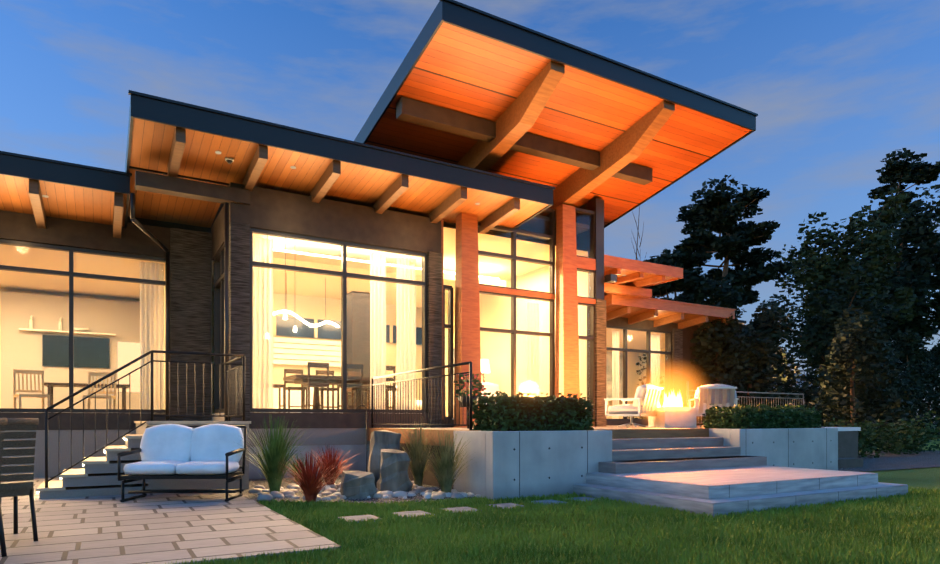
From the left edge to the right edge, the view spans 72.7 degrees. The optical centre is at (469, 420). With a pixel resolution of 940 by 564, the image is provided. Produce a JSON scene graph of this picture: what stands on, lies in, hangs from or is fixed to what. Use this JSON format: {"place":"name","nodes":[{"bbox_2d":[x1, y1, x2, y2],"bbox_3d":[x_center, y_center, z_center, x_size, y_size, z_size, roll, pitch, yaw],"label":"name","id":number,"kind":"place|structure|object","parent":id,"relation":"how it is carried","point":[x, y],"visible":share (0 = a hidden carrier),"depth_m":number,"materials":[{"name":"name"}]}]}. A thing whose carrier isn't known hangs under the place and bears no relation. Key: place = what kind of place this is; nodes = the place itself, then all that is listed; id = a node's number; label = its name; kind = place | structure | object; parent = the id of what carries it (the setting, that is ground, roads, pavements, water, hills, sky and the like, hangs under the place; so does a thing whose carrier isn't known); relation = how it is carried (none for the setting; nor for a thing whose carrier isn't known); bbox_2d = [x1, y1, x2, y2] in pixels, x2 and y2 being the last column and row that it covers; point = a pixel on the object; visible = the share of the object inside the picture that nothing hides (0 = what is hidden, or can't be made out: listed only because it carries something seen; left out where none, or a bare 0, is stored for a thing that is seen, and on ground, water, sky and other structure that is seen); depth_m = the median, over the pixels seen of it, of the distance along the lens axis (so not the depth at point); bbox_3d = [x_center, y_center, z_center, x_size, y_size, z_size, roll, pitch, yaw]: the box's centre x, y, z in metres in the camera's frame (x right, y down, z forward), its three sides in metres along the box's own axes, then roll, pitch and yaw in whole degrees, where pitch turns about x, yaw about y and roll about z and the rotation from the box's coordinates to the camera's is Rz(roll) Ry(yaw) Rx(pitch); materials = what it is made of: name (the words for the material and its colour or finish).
{"place":"outdoors","nodes":[
{"label":"outdoors","id":0,"kind":"place"},
{"bbox_2d":[0,174,126,226],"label":"roof","id":1,"kind":"structure","parent":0,"point":[64,201],"depth_m":11.47,"materials":[{"name":"orange wood"}]},
{"bbox_2d":[0,244,164,409],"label":"ceiling","id":2,"kind":"structure","parent":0,"point":[109,290],"depth_m":15.32,"materials":[{"name":"beige"}]},
{"bbox_2d":[13,369,49,412],"bbox_3d":[-8.808,-0.543,12.840,0.520,0.980,0.590,0,0,-45],"label":"chair","id":3,"kind":"object","parent":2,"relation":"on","point":[19,371],"depth_m":12.93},
{"bbox_2d":[1,291,139,412],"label":"interior wall","id":4,"kind":"structure","parent":2,"relation":"on","point":[112,315],"depth_m":17.25,"materials":[{"name":"grey"}]},
{"bbox_2d":[44,382,128,412],"bbox_3d":[-9.089,-0.453,13.625,3.428,0.800,1.235,0,0,-43],"label":"table","id":5,"kind":"object","parent":2,"relation":"on","point":[50,386],"depth_m":14.09,"materials":[{"name":"brown wood"}]},
{"bbox_2d":[83,372,115,408],"bbox_3d":[-7.779,-0.543,13.435,0.520,0.980,0.590,0,0,-20],"label":"chair","id":6,"kind":"object","parent":2,"relation":"on","point":[97,374],"depth_m":13.61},
{"bbox_2d":[140,261,163,409],"bbox_3d":[-6.686,-1.688,13.438,0.450,3.270,0.087,0,0,-30],"label":"curtain","id":7,"kind":"object","parent":2,"relation":"attached to","point":[148,294],"depth_m":13.45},
{"bbox_2d":[0,477,340,563],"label":"paving","id":8,"kind":"structure","parent":0,"point":[158,528],"depth_m":6.21,"materials":[{"name":"stone"}]},
{"bbox_2d":[0,418,7,556],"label":"chair","id":9,"kind":"object","parent":8,"relation":"on","point":[3,422],"visible":0.94,"depth_m":5.03,"materials":[{"name":"black metal"}]},
{"bbox_2d":[0,418,38,540],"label":"chair","id":10,"kind":"object","parent":8,"relation":"on","point":[15,490],"visible":0.88,"depth_m":5.63,"materials":[{"name":"black metal"}]},
{"bbox_2d":[39,423,248,498],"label":"stairs","id":11,"kind":"structure","parent":8,"relation":"on","point":[101,480],"depth_m":9.27,"materials":[{"name":"paint"}]},
{"bbox_2d":[36,421,250,491],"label":"stair treads","id":12,"kind":"object","parent":11,"relation":"on","point":[54,485],"visible":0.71,"depth_m":9.38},
{"bbox_2d":[130,193,169,420],"bbox_3d":[-6.048,-2.003,12.132,0.080,4.000,1.817,0,0,-7],"label":"downspout","id":13,"kind":"object","parent":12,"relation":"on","point":[137,223],"visible":1,"depth_m":12.96,"materials":[{"name":"black"}]},
{"bbox_2d":[45,350,471,487],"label":"railings","id":14,"kind":"object","parent":12,"relation":"on","point":[229,392],"visible":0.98,"depth_m":9.74,"materials":[{"name":"black metal"}]},
{"bbox_2d":[117,424,246,501],"bbox_3d":[-3.901,0.556,8.759,1.436,1.023,0.875,0,0,-3],"label":"loveseat","id":15,"kind":"object","parent":8,"relation":"on","point":[178,451],"visible":1,"depth_m":8.89,"materials":[{"name":"fabric"}]},
{"bbox_2d":[229,222,441,428],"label":"bay pillars","id":16,"kind":"structure","parent":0,"point":[239,288],"depth_m":11.64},
{"bbox_2d":[129,118,547,227],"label":"roof","id":17,"kind":"structure","parent":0,"point":[151,144],"depth_m":11.59,"materials":[{"name":"orange wood"}]},
{"bbox_2d":[212,227,587,418],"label":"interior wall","id":18,"kind":"structure","parent":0,"point":[497,347],"depth_m":18.53,"materials":[{"name":"beige"}]},
{"bbox_2d":[253,236,272,407],"bbox_3d":[-4.021,-1.788,12.320,0.450,3.470,0.087,0,0,-30],"label":"curtain","id":19,"kind":"object","parent":18,"relation":"attached to","point":[263,344],"depth_m":12.34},
{"bbox_2d":[284,369,307,412],"bbox_3d":[-4.035,-0.628,14.795,0.440,1.150,0.420,0,0,-30],"label":"chair","id":20,"kind":"object","parent":18,"relation":"on","point":[291,371],"depth_m":14.85,"materials":[{"name":"brown wood"}]},
{"bbox_2d":[303,362,328,408],"bbox_3d":[-3.235,-0.628,13.409,0.440,1.150,0.420,0,0,-30],"label":"chair","id":21,"kind":"object","parent":18,"relation":"on","point":[320,365],"depth_m":13.30,"materials":[{"name":"brown wood"}]},
{"bbox_2d":[283,374,392,408],"bbox_3d":[-2.985,-0.513,14.477,2.200,0.920,1.100,0,0,-30],"label":"dining table","id":22,"kind":"object","parent":18,"relation":"on","point":[335,380],"depth_m":14.15,"materials":[{"name":"brown wood"}]},
{"bbox_2d":[273,315,421,412],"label":"wall","id":23,"kind":"structure","parent":18,"relation":"on","point":[284,327],"depth_m":20.16,"materials":[{"name":"beige"}]},
{"bbox_2d":[337,364,362,408],"bbox_3d":[-2.585,-0.628,13.784,0.440,1.150,0.420,0,0,-30],"label":"chair","id":24,"kind":"object","parent":18,"relation":"on","point":[354,366],"depth_m":13.70,"materials":[{"name":"brown wood"}]},
{"bbox_2d":[347,291,369,408],"bbox_3d":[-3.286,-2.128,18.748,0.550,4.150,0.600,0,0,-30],"label":"refrigerator","id":25,"kind":"object","parent":18,"relation":"on","point":[358,334],"depth_m":18.50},
{"bbox_2d":[370,253,385,409],"bbox_3d":[-1.942,-1.788,13.520,0.350,3.470,0.087,0,0,-30],"label":"curtain","id":26,"kind":"object","parent":18,"relation":"attached to","point":[376,339],"depth_m":13.51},
{"bbox_2d":[267,235,498,331],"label":"great lights","id":27,"kind":"object","parent":18,"relation":"attached to","point":[285,311],"depth_m":16.12,"materials":[{"name":"white metal"}]},
{"bbox_2d":[273,251,505,306],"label":"ceiling","id":28,"kind":"structure","parent":18,"relation":"on","point":[310,285],"depth_m":16.98,"materials":[{"name":"beige"}]},
{"bbox_2d":[397,257,415,409],"bbox_3d":[-1.379,-1.788,13.845,0.450,3.470,0.087,0,0,-30],"label":"curtain","id":29,"kind":"object","parent":18,"relation":"attached to","point":[406,360],"depth_m":13.84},
{"bbox_2d":[445,303,454,417],"bbox_3d":[-0.360,-2.128,20.581,1.250,4.150,0.150,0,0,-30],"label":"curtain","id":30,"kind":"object","parent":18,"relation":"on","point":[446,359],"depth_m":20.35,"materials":[{"name":"beige"}]},
{"bbox_2d":[526,302,538,397],"bbox_3d":[1.522,-1.453,15.520,0.350,2.800,0.087,0,0,-30],"label":"curtain","id":31,"kind":"object","parent":18,"relation":"on","point":[532,362],"depth_m":15.51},
{"bbox_2d":[456,61,674,240],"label":"beams","id":32,"kind":"structure","parent":18,"relation":"on","point":[516,120],"depth_m":12.88,"materials":[{"name":"brown wood"}]},
{"bbox_2d":[396,97,651,184],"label":"roof beam","id":33,"kind":"structure","parent":32,"relation":"attached to","point":[436,117],"depth_m":12.71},
{"bbox_2d":[354,0,757,227],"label":"roof fascia","id":34,"kind":"structure","parent":32,"relation":"on","point":[477,21],"depth_m":11.30,"materials":[{"name":"metal"}]},
{"bbox_2d":[365,22,751,225],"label":"roof","id":35,"kind":"structure","parent":32,"relation":"on","point":[458,69],"depth_m":12.63,"materials":[{"name":"orange wood"}]},
{"bbox_2d":[0,0,939,421],"label":"sky","id":36,"kind":"structure","parent":0,"point":[834,88],"materials":[{"name":"blue"}]},
{"bbox_2d":[146,438,939,563],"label":"lawn","id":37,"kind":"structure","parent":0,"point":[790,533],"depth_m":6.11,"materials":[{"name":"plant"}]},
{"bbox_2d":[0,210,169,477],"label":"wall","id":38,"kind":"structure","parent":37,"relation":"on","point":[133,239],"depth_m":12.32,"materials":[{"name":"paint"}]},
{"bbox_2d":[0,151,131,227],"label":"roof fascia","id":39,"kind":"structure","parent":38,"relation":"on","point":[44,169],"depth_m":10.78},
{"bbox_2d":[29,179,122,237],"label":"rafters","id":40,"kind":"object","parent":39,"relation":"attached to","point":[36,198],"visible":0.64,"depth_m":11.30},
{"bbox_2d":[128,169,225,227],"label":"soffit","id":41,"kind":"structure","parent":39,"relation":"attached to","point":[171,208],"depth_m":12.77,"materials":[{"name":"brown wood"}]},
{"bbox_2d":[127,90,554,233],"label":"roof fascia","id":42,"kind":"structure","parent":41,"relation":"attached to","point":[153,108],"depth_m":10.98,"materials":[{"name":"metal"}]},
{"bbox_2d":[127,203,745,323],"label":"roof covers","id":43,"kind":"object","parent":39,"relation":"on","point":[532,225],"visible":0.06,"depth_m":15.65,"materials":[{"name":"grey"}]},
{"bbox_2d":[0,239,164,412],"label":"window frame","id":44,"kind":"object","parent":38,"relation":"attached to","point":[71,274],"visible":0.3,"depth_m":12.34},
{"bbox_2d":[0,244,164,408],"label":"window glass","id":45,"kind":"object","parent":44,"relation":"in","point":[76,332],"depth_m":12.44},
{"bbox_2d":[170,228,211,420],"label":"brick wall","id":46,"kind":"structure","parent":37,"relation":"on","point":[190,290],"depth_m":13.28,"materials":[{"name":"brick"}]},
{"bbox_2d":[211,182,440,478],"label":"bay wall","id":47,"kind":"structure","parent":37,"relation":"on","point":[278,211],"depth_m":12.48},
{"bbox_2d":[135,171,249,204],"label":"roof beam","id":48,"kind":"structure","parent":47,"relation":"attached to","point":[172,186],"depth_m":11.14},
{"bbox_2d":[167,127,519,233],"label":"rafters","id":49,"kind":"object","parent":48,"relation":"on","point":[395,190],"visible":0.83,"depth_m":11.91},
{"bbox_2d":[214,244,223,412],"bbox_3d":[-4.851,-1.778,12.609,0.126,3.240,1.840,0,0,-30],"label":"bay window frame","id":50,"kind":"object","parent":47,"relation":"attached to","point":[220,280],"visible":0.42,"depth_m":12.72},
{"bbox_2d":[217,257,220,408],"bbox_3d":[-4.851,-1.778,12.609,0.001,3.170,1.770,0,0,-30],"label":"bay window glass","id":51,"kind":"object","parent":50,"relation":"in","point":[219,336],"depth_m":13.10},
{"bbox_2d":[224,202,228,420],"bbox_3d":[-4.261,-1.426,11.286,0.080,4.954,0.491,0,0,-30],"label":"downspout","id":52,"kind":"object","parent":47,"relation":"attached to","point":[226,279],"visible":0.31,"depth_m":11.44,"materials":[{"name":"black"}]},
{"bbox_2d":[250,228,427,412],"bbox_3d":[-2.512,-1.858,12.706,3.660,3.400,0.126,0,0,-30],"label":"bay window frame","id":53,"kind":"object","parent":47,"relation":"attached to","point":[343,274],"visible":0.88,"depth_m":12.66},
{"bbox_2d":[253,235,423,409],"bbox_3d":[-2.512,-1.858,12.706,3.590,3.330,0.001,0,0,-30],"label":"bay window glass","id":54,"kind":"object","parent":53,"relation":"in","point":[337,324],"visible":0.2,"depth_m":12.60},
{"bbox_2d":[400,443,452,488],"bbox_3d":[4.735,0.707,16.104,14.800,0.780,6.400,0,0,-30],"label":"deck skirt","id":55,"kind":"object","parent":37,"relation":"on","point":[429,478],"depth_m":10.68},
{"bbox_2d":[397,425,703,429],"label":"deck","id":56,"kind":"structure","parent":55,"relation":"on","point":[606,427],"depth_m":12.00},
{"bbox_2d":[454,212,480,427],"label":"column","id":57,"kind":"structure","parent":56,"relation":"on","point":[467,327],"depth_m":13.69,"materials":[{"name":"brown wood"}]},
{"bbox_2d":[555,204,579,399],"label":"column","id":58,"kind":"structure","parent":56,"relation":"on","point":[567,378],"depth_m":15.05,"materials":[{"name":"brown wood"}]},
{"bbox_2d":[367,427,824,446],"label":"patio floor","id":59,"kind":"structure","parent":56,"relation":"attached to","point":[654,433],"depth_m":11.07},
{"bbox_2d":[587,299,605,426],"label":"brick column","id":60,"kind":"structure","parent":56,"relation":"on","point":[600,355],"depth_m":15.85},
{"bbox_2d":[588,198,603,299],"bbox_3d":[3.155,-4.253,16.000,0.260,2.500,0.300,0,0,-30],"label":"corner post","id":61,"kind":"object","parent":60,"relation":"on","point":[596,205],"visible":0.57,"depth_m":15.88,"materials":[{"name":"black"}]},
{"bbox_2d":[604,384,662,427],"bbox_3d":[3.448,-0.310,13.464,0.970,0.906,0.870,0,0,40],"label":"patio chair","id":62,"kind":"object","parent":56,"relation":"on","point":[645,401],"visible":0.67,"depth_m":13.17,"materials":[{"name":"fabric"}]},
{"bbox_2d":[648,407,698,427],"bbox_3d":[4.281,-0.068,13.590,0.720,0.430,1.280,0,0,0],"label":"fire table","id":63,"kind":"object","parent":56,"relation":"on","point":[675,417],"visible":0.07,"depth_m":12.99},
{"bbox_2d":[688,384,737,426],"bbox_3d":[5.166,-0.310,13.599,0.870,0.906,0.970,0,0,10],"label":"lounge","id":64,"kind":"object","parent":56,"relation":"on","point":[718,395],"visible":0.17,"depth_m":13.21,"materials":[{"name":"fabric"}]},
{"bbox_2d":[686,381,803,422],"bbox_3d":[8.437,-0.478,19.286,5.445,1.250,0.072,0,0,-30],"label":"railing","id":65,"kind":"object","parent":56,"relation":"on","point":[687,392],"visible":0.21,"depth_m":19.59,"materials":[{"name":"brown metal"}]},
{"bbox_2d":[338,497,600,522],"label":"stepping stones","id":66,"kind":"object","parent":37,"relation":"on","point":[417,513],"visible":0.29,"depth_m":7.66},
{"bbox_2d":[441,219,595,427],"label":"beam","id":67,"kind":"structure","parent":37,"relation":"on","point":[586,263],"depth_m":14.67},
{"bbox_2d":[443,285,452,419],"bbox_3d":[-0.510,-1.468,13.839,0.280,2.900,0.126,0,0,-30],"label":"narrow window frame","id":68,"kind":"object","parent":67,"relation":"attached to","point":[449,325],"visible":0.62,"depth_m":13.83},
{"bbox_2d":[478,208,554,293],"bbox_3d":[1.010,-4.003,14.716,2.270,2.070,0.126,0,0,-30],"label":"tall window frame","id":69,"kind":"object","parent":67,"relation":"on","point":[514,258],"visible":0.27,"depth_m":14.87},
{"bbox_2d":[479,291,554,395],"bbox_3d":[1.010,-1.468,14.716,2.270,2.900,0.126,0,0,-30],"label":"tall window frame","id":70,"kind":"object","parent":67,"relation":"on","point":[513,331],"visible":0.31,"depth_m":14.77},
{"bbox_2d":[575,207,594,258],"bbox_3d":[2.725,-4.573,15.706,0.850,1.230,0.126,0,0,-30],"label":"tall window frame","id":71,"kind":"object","parent":67,"relation":"on","point":[592,227],"visible":0.31,"depth_m":15.85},
{"bbox_2d":[578,302,594,418],"bbox_3d":[2.725,-1.468,15.706,0.850,2.900,0.126,0,0,-30],"label":"tall window frame","id":72,"kind":"object","parent":67,"relation":"on","point":[591,337],"visible":0.33,"depth_m":15.85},
{"bbox_2d":[604,255,682,297],"bbox_3d":[3.763,-3.833,17.829,3.040,0.620,2.840,0,0,-30],"label":"pergola","id":73,"kind":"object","parent":67,"relation":"attached to","point":[636,288],"depth_m":17.12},
{"bbox_2d":[239,450,939,503],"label":"gravel bed","id":74,"kind":"object","parent":37,"relation":"on","point":[901,460],"visible":0.29,"depth_m":14.39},
{"bbox_2d":[237,413,474,501],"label":"ornamental grasses","id":75,"kind":"object","parent":74,"relation":"on","point":[278,462],"visible":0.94,"depth_m":9.21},
{"bbox_2d":[248,481,480,500],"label":"river stones","id":76,"kind":"object","parent":74,"relation":"on","point":[425,492],"visible":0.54,"depth_m":9.09,"materials":[{"name":"grey"}]},
{"bbox_2d":[340,430,412,498],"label":"decorative boulders","id":77,"kind":"object","parent":74,"relation":"on","point":[388,462],"visible":0.9,"depth_m":9.39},
{"bbox_2d":[356,372,485,471],"bbox_3d":[-0.884,0.096,11.279,2.829,2.002,0.621,0,0,-38],"label":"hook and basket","id":78,"kind":"object","parent":74,"relation":"on","point":[476,388],"visible":0.65,"depth_m":11.85,"materials":[{"name":"black metal"}]},
{"bbox_2d":[825,427,862,467],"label":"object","id":79,"kind":"object","parent":74,"relation":"on","point":[848,447],"visible":0.21,"depth_m":15.88,"materials":[{"name":"grey"}]},
{"bbox_2d":[823,410,939,457],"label":"shrubs","id":80,"kind":"object","parent":74,"relation":"on","point":[902,436],"visible":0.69,"depth_m":19.45,"materials":[{"name":"green plant"}]},
{"bbox_2d":[453,428,837,500],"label":"planter walls","id":81,"kind":"structure","parent":37,"relation":"on","point":[498,464],"depth_m":9.30,"materials":[{"name":"concrete"}]},
{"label":"planter soil","id":82,"kind":"structure","parent":81,"relation":"in","visible":0},
{"bbox_2d":[467,391,594,430],"bbox_3d":[0.959,-0.079,9.753,1.934,0.710,1.027,0,0,-30],"label":"hedge","id":83,"kind":"object","parent":82,"relation":"on","point":[504,412],"visible":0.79,"depth_m":9.38,"materials":[{"name":"green plant"}]},
{"bbox_2d":[702,403,821,428],"bbox_3d":[5.753,-0.032,12.535,2.784,0.615,0.992,0,0,-30],"label":"hedge","id":84,"kind":"object","parent":82,"relation":"on","point":[738,416],"visible":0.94,"depth_m":12.07,"materials":[{"name":"green plant"}]},
{"bbox_2d":[646,256,700,302],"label":"tree","id":85,"kind":"object","parent":37,"relation":"on","point":[683,284],"visible":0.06,"depth_m":41.42,"materials":[{"name":"green plant"}]},
{"bbox_2d":[606,317,763,424],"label":"wing wall","id":86,"kind":"structure","parent":37,"relation":"on","point":[688,332],"depth_m":21.16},
{"bbox_2d":[606,325,671,420],"bbox_3d":[4.353,-1.453,19.647,5.150,2.930,0.126,0,0,-30],"label":"window frame","id":87,"kind":"object","parent":86,"relation":"attached to","point":[647,351],"visible":0.21,"depth_m":20.32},
{"bbox_2d":[606,306,728,330],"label":"roof beams","id":88,"kind":"structure","parent":86,"relation":"attached to","point":[623,311],"depth_m":19.67,"materials":[{"name":"brown wood"}]},
{"bbox_2d":[606,304,724,325],"bbox_3d":[5.851,-3.355,19.923,5.150,0.375,1.500,0,0,-30],"label":"wing roof","id":89,"kind":"object","parent":88,"relation":"on","point":[634,311],"visible":0.1,"depth_m":19.54,"materials":[{"name":"brown wood"}]},
{"bbox_2d":[604,293,735,319],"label":"roof wing fascia","id":90,"kind":"structure","parent":86,"relation":"on","point":[664,305],"depth_m":19.05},
{"bbox_2d":[665,328,682,403],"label":"column","id":91,"kind":"structure","parent":86,"relation":"attached to","point":[677,346],"depth_m":20.91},
{"bbox_2d":[683,301,753,424],"bbox_3d":[8.065,-1.120,21.067,2.582,5.548,2.788,0,0,44],"label":"tree","id":92,"kind":"object","parent":37,"relation":"on","point":[719,342],"visible":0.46,"depth_m":20.65,"materials":[{"name":"green plant"}]},
{"bbox_2d":[645,175,792,324],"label":"pine","id":93,"kind":"object","parent":37,"relation":"on","point":[717,211],"visible":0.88,"depth_m":42.78,"materials":[{"name":"green plant"}]},
{"bbox_2d":[573,473,907,517],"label":"platform","id":94,"kind":"structure","parent":37,"relation":"on","point":[718,491],"depth_m":8.22,"materials":[{"name":"concrete"}]},
{"bbox_2d":[599,456,766,473],"bbox_3d":[3.519,0.698,10.310,3.460,0.158,0.380,0,0,-30],"label":"deck stair","id":95,"kind":"object","parent":94,"relation":"on","point":[622,467],"visible":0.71,"depth_m":9.96,"materials":[{"name":"concrete"}]},
{"bbox_2d":[612,437,747,461],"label":"deck stairs","id":96,"kind":"structure","parent":95,"relation":"on","point":[638,449],"depth_m":10.62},
{"bbox_2d":[574,466,906,502],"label":"patio platform","id":97,"kind":"structure","parent":94,"relation":"on","point":[725,476],"depth_m":8.85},
{"bbox_2d":[726,325,786,407],"bbox_3d":[9.519,-0.902,21.259,2.588,4.571,2.948,0,0,-30],"label":"cedar","id":98,"kind":"object","parent":37,"relation":"on","point":[756,371],"visible":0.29,"depth_m":21.03,"materials":[{"name":"green plant"}]},
{"bbox_2d":[746,301,818,409],"bbox_3d":[10.742,-1.282,22.502,2.721,5.811,2.996,0,0,24],"label":"tree","id":99,"kind":"object","parent":37,"relation":"on","point":[767,322],"visible":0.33,"depth_m":22.15,"materials":[{"name":"green plant"}]},
{"bbox_2d":[763,186,917,406],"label":"tree","id":100,"kind":"object","parent":37,"relation":"on","point":[824,265],"visible":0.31,"depth_m":48.48,"materials":[{"name":"green plant"}]},
{"bbox_2d":[759,258,923,411],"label":"tree","id":101,"kind":"object","parent":37,"relation":"on","point":[816,332],"visible":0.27,"depth_m":40.19,"materials":[{"name":"green plant"}]},
{"bbox_2d":[780,259,917,375],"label":"tree","id":102,"kind":"object","parent":37,"relation":"on","point":[803,366],"visible":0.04,"depth_m":70.76,"materials":[{"name":"green plant"}]},
{"bbox_2d":[812,306,915,448],"bbox_3d":[15.719,-1.366,25.959,4.104,6.753,3.739,0,0,42],"label":"tree","id":103,"kind":"object","parent":37,"relation":"on","point":[847,315],"visible":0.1,"depth_m":25.84,"materials":[{"name":"green plant"}]},
{"bbox_2d":[809,312,925,451],"bbox_3d":[14.095,-0.992,23.403,3.862,6.040,4.316,0,0,-30],"label":"cedar","id":104,"kind":"object","parent":37,"relation":"on","point":[863,337],"visible":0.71,"depth_m":23.19,"materials":[{"name":"green plant"}]},
{"bbox_2d":[847,184,939,369],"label":"tree","id":105,"kind":"object","parent":37,"relation":"on","point":[923,262],"visible":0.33,"depth_m":53.81,"materials":[{"name":"green plant"}]},
{"bbox_2d":[864,148,939,352],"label":"tree","id":106,"kind":"object","parent":37,"relation":"on","point":[901,172],"visible":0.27,"depth_m":65.42,"materials":[{"name":"green plant"}]},
{"bbox_2d":[885,340,938,441],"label":"tree","id":107,"kind":"object","parent":37,"relation":"on","point":[909,382],"visible":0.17,"depth_m":33.97,"materials":[{"name":"green plant"}]},
{"bbox_2d":[893,329,939,437],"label":"cedar","id":108,"kind":"object","parent":37,"relation":"on","point":[909,344],"visible":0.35,"depth_m":37.28,"materials":[{"name":"green plant"}]},
{"bbox_2d":[910,349,939,434],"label":"tree","id":109,"kind":"object","parent":37,"relation":"on","point":[935,376],"visible":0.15,"depth_m":40.22,"materials":[{"name":"green plant"}]},
{"bbox_2d":[555,203,587,250],"bbox_3d":[2.527,-2.203,17.139,0.210,6.600,2.400,0,0,-30],"label":"window","id":110,"kind":"structure","parent":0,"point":[580,242],"depth_m":16.33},
{"bbox_2d":[606,328,664,418],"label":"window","id":111,"kind":"structure","parent":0,"point":[633,359],"depth_m":25.93,"materials":[{"name":"beige"}]},
{"bbox_2d":[606,351,622,400],"bbox_3d":[5.679,-1.803,25.972,1.700,2.000,0.050,0,0,-30],"label":"curtain","id":112,"kind":"object","parent":111,"relation":"attached to","point":[609,375],"depth_m":25.96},
{"bbox_2d":[612,331,619,418],"bbox_3d":[4.640,-1.438,20.321,0.250,2.830,0.087,0,0,-30],"label":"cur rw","id":113,"kind":"object","parent":111,"relation":"attached to","point":[615,378],"depth_m":20.30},
{"bbox_2d":[651,334,659,401],"bbox_3d":[6.069,-1.438,21.146,0.550,2.830,0.087,0,0,-30],"label":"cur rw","id":114,"kind":"object","parent":111,"relation":"attached to","point":[654,345],"depth_m":21.18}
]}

